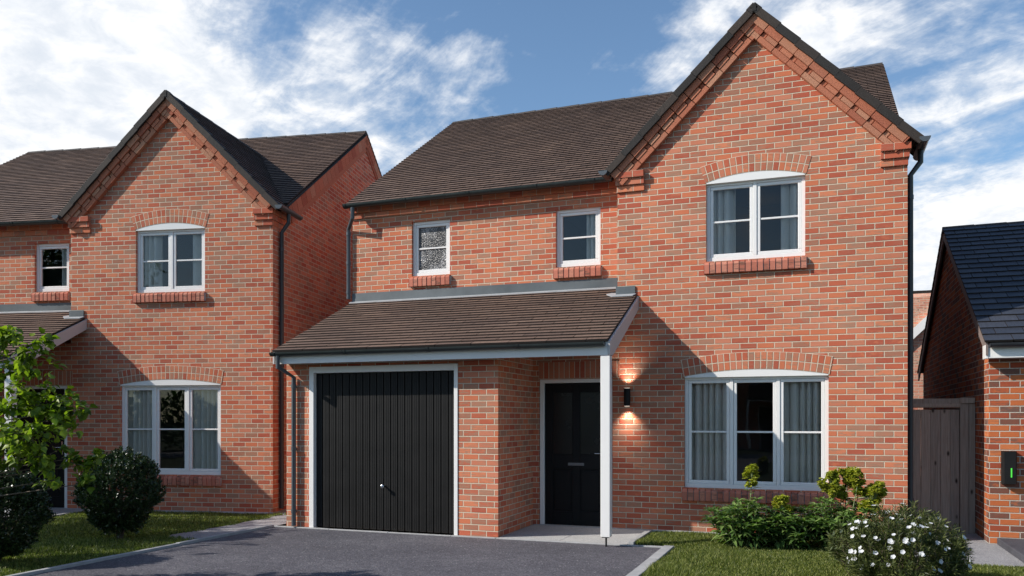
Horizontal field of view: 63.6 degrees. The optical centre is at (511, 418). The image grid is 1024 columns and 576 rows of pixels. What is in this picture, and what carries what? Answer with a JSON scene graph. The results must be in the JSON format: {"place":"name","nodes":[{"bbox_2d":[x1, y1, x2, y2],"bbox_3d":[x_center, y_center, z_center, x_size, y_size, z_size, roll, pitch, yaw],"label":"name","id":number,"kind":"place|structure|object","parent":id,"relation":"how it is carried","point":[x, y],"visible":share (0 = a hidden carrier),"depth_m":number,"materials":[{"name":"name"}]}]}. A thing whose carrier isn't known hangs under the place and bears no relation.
{"place":"outdoors","nodes":[
{"label":"outdoors","id":0,"kind":"place"},
{"bbox_2d":[6,508,83,519],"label":"porch paving","id":1,"kind":"structure","parent":0,"point":[58,511],"depth_m":13.44,"materials":[{"name":"grey concrete"}]},
{"bbox_2d":[0,510,285,575],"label":"grass","id":2,"kind":"structure","parent":0,"point":[73,532],"depth_m":10.32,"materials":[{"name":"green plant"}]},
{"bbox_2d":[171,511,285,538],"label":"path between houses","id":3,"kind":"structure","parent":0,"point":[277,520],"depth_m":11.39,"materials":[{"name":"grey concrete"}]},
{"bbox_2d":[4,514,453,573],"bbox_3d":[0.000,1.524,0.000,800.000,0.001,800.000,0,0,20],"label":"ground","id":4,"kind":"structure","parent":0,"point":[283,525],"depth_m":11.14,"materials":[{"name":"soil"}]},
{"bbox_2d":[0,468,55,561],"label":"clipped bush","id":5,"kind":"object","parent":4,"relation":"on","point":[19,537],"visible":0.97,"depth_m":8.43,"materials":[{"name":"green plant"}]},
{"bbox_2d":[0,324,105,495],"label":"young tree","id":6,"kind":"object","parent":4,"relation":"on","point":[14,435],"visible":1,"depth_m":6.84,"materials":[{"name":"green plant"}]},
{"bbox_2d":[70,445,166,539],"bbox_3d":[-4.897,0.925,10.309,1.130,1.197,1.107,0,0,20],"label":"clipped bush","id":7,"kind":"object","parent":4,"relation":"on","point":[106,517],"visible":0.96,"depth_m":10.10,"materials":[{"name":"green plant"}]},
{"bbox_2d":[6,525,273,575],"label":"curb","id":8,"kind":"structure","parent":4,"relation":"on","point":[49,569],"depth_m":9.11,"materials":[{"name":"concrete"}]},
{"bbox_2d":[52,510,268,515],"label":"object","id":9,"kind":"object","parent":4,"relation":"on","point":[181,511],"visible":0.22,"depth_m":13.04,"materials":[{"name":"concrete"}]},
{"bbox_2d":[0,90,381,513],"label":"house","id":10,"kind":"structure","parent":4,"relation":"on","point":[172,271],"depth_m":13.54,"materials":[{"name":"brick"}]},
{"bbox_2d":[17,386,66,507],"bbox_3d":[-7.914,0.484,13.877,1.060,2.073,0.125,0,0,10],"label":"front door","id":11,"kind":"structure","parent":10,"relation":"in","point":[59,496],"depth_m":13.83,"materials":[{"name":"black plastic"}]},
{"bbox_2d":[31,243,69,301],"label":"window","id":12,"kind":"structure","parent":10,"relation":"in","point":[52,259],"depth_m":14.31,"materials":[{"name":"plastic"}]},
{"bbox_2d":[117,366,223,485],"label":"window","id":13,"kind":"structure","parent":10,"relation":"in","point":[176,423],"depth_m":13.51,"materials":[{"name":"glass"}]},
{"bbox_2d":[132,209,208,302],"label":"window","id":14,"kind":"structure","parent":10,"relation":"in","point":[171,254],"depth_m":13.49,"materials":[{"name":"white plastic"}]},
{"bbox_2d":[274,525,674,547],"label":"curb","id":15,"kind":"structure","parent":4,"relation":"on","point":[476,537],"depth_m":10.42,"materials":[{"name":"concrete"}]},
{"bbox_2d":[269,2,930,546],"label":"house","id":16,"kind":"structure","parent":4,"relation":"on","point":[709,260],"depth_m":10.94,"materials":[{"name":"brick"}]},
{"bbox_2d":[309,363,457,534],"bbox_3d":[-1.735,0.395,11.008,2.239,2.211,0.132,0,0,20],"label":"garage door","id":17,"kind":"structure","parent":16,"relation":"in","point":[383,439],"depth_m":11.02,"materials":[{"name":"black metal"}]},
{"bbox_2d":[409,219,450,286],"bbox_3d":[-1.240,-2.538,12.682,0.690,1.013,0.179,0,0,20],"label":"window","id":18,"kind":"structure","parent":16,"relation":"in","point":[431,239],"depth_m":12.71,"materials":[{"name":"white plastic"}]},
{"bbox_2d":[540,378,612,527],"bbox_3d":[0.897,0.484,11.511,1.060,2.073,0.125,0,0,20],"label":"front door","id":19,"kind":"structure","parent":16,"relation":"in","point":[570,409],"depth_m":11.54,"materials":[{"name":"black plastic"}]},
{"bbox_2d":[553,207,601,278],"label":"window","id":20,"kind":"structure","parent":16,"relation":"in","point":[578,230],"depth_m":11.96,"materials":[{"name":"white plastic"}]},
{"bbox_2d":[624,388,629,405],"bbox_3d":[1.557,-0.290,11.136,0.086,0.245,0.128,0,0,20],"label":"wall lamp","id":21,"kind":"object","parent":16,"relation":"attached to","point":[626,396],"visible":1,"depth_m":11.08,"materials":[{"name":"black metal"}]},
{"bbox_2d":[700,153,810,274],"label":"window","id":22,"kind":"structure","parent":16,"relation":"in","point":[759,211],"depth_m":10.69,"materials":[{"name":"white plastic"}]},
{"bbox_2d":[680,352,832,504],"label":"window","id":23,"kind":"structure","parent":16,"relation":"in","point":[767,416],"depth_m":10.75,"materials":[{"name":"glass"}]},
{"bbox_2d":[628,530,651,544],"bbox_3d":[1.617,1.534,10.377,0.070,0.131,1.136,0,0,20],"label":"curb","id":24,"kind":"object","parent":4,"relation":"on","point":[639,536],"visible":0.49,"depth_m":10.29,"materials":[{"name":"concrete"}]},
{"bbox_2d":[626,545,673,575],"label":"curb","id":25,"kind":"structure","parent":4,"relation":"on","point":[654,557],"depth_m":8.56,"materials":[{"name":"concrete"}]},
{"bbox_2d":[653,529,726,533],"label":"kerb wall","id":26,"kind":"structure","parent":4,"relation":"on","point":[654,530],"depth_m":10.84,"materials":[{"name":"concrete"}]},
{"bbox_2d":[917,221,1023,543],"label":"garage","id":27,"kind":"structure","parent":4,"relation":"on","point":[973,343],"depth_m":10.78,"materials":[{"name":"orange brick"}]},
{"bbox_2d":[1001,451,1016,483],"bbox_3d":[5.901,0.580,9.797,0.150,0.390,0.102,0,0,20],"label":"wall charger","id":28,"kind":"object","parent":27,"relation":"attached to","point":[1008,467],"depth_m":9.76,"materials":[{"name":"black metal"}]},
{"bbox_2d":[30,527,659,575],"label":"driveway","id":29,"kind":"structure","parent":0,"point":[278,551],"depth_m":8.94,"materials":[{"name":"grey asphalt"}]},
{"bbox_2d":[0,0,1023,290],"label":"sky","id":30,"kind":"structure","parent":0,"point":[74,74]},
{"bbox_2d":[499,525,645,543],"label":"porch paving","id":31,"kind":"structure","parent":0,"point":[572,533],"depth_m":10.66,"materials":[{"name":"grey concrete"}]},
{"bbox_2d":[913,305,928,409],"bbox_3d":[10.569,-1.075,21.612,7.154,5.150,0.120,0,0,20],"label":"house","id":32,"kind":"structure","parent":0,"point":[919,320],"depth_m":21.64,"materials":[{"name":"red brick"}]},
{"bbox_2d":[913,290,930,318],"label":"house","id":33,"kind":"structure","parent":0,"point":[921,299],"depth_m":27.07,"materials":[{"name":"red brick"}]},
{"bbox_2d":[915,531,1023,567],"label":"side path","id":34,"kind":"structure","parent":0,"point":[984,552],"depth_m":9.19,"materials":[{"name":"grey concrete"}]},
{"bbox_2d":[913,398,974,533],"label":"side gate","id":35,"kind":"structure","parent":34,"relation":"on","point":[944,463],"depth_m":10.88,"materials":[{"name":"wood"}]},
{"bbox_2d":[997,538,1023,562],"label":"neighbour paving","id":36,"kind":"structure","parent":0,"point":[1014,547],"depth_m":9.32,"materials":[{"name":"grey concrete"}]},
{"label":"right lawn","id":37,"kind":"structure","parent":0,"visible":0},
{"bbox_2d":[635,530,1023,575],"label":"grass","id":38,"kind":"structure","parent":37,"relation":"on","point":[700,553],"depth_m":8.54,"materials":[{"name":"green plant"}]},
{"bbox_2d":[825,500,974,575],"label":"flowering bush","id":39,"kind":"object","parent":37,"relation":"on","point":[896,531],"visible":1,"depth_m":7.24,"materials":[{"name":"green plant"}]},
{"label":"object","id":40,"kind":"structure","parent":0,"visible":0},
{"bbox_2d":[700,463,785,549],"bbox_3d":[2.698,1.046,9.636,0.976,1.044,0.821,0,0,20],"label":"flowering spurge","id":41,"kind":"object","parent":40,"relation":"on","point":[739,529],"visible":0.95,"depth_m":9.53,"materials":[{"name":"green plant"}]},
{"bbox_2d":[755,494,824,549],"bbox_3d":[3.212,1.222,9.588,0.945,0.707,0.792,0,0,20],"label":"flowering spurge","id":42,"kind":"object","parent":40,"relation":"on","point":[789,533],"visible":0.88,"depth_m":9.44,"materials":[{"name":"green plant"}]},
{"bbox_2d":[797,466,887,548],"bbox_3d":[3.759,1.055,9.469,1.064,1.014,0.838,0,0,20],"label":"flowering spurge","id":43,"kind":"object","parent":40,"relation":"on","point":[874,493],"visible":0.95,"depth_m":9.41,"materials":[{"name":"green plant"}]}
]}

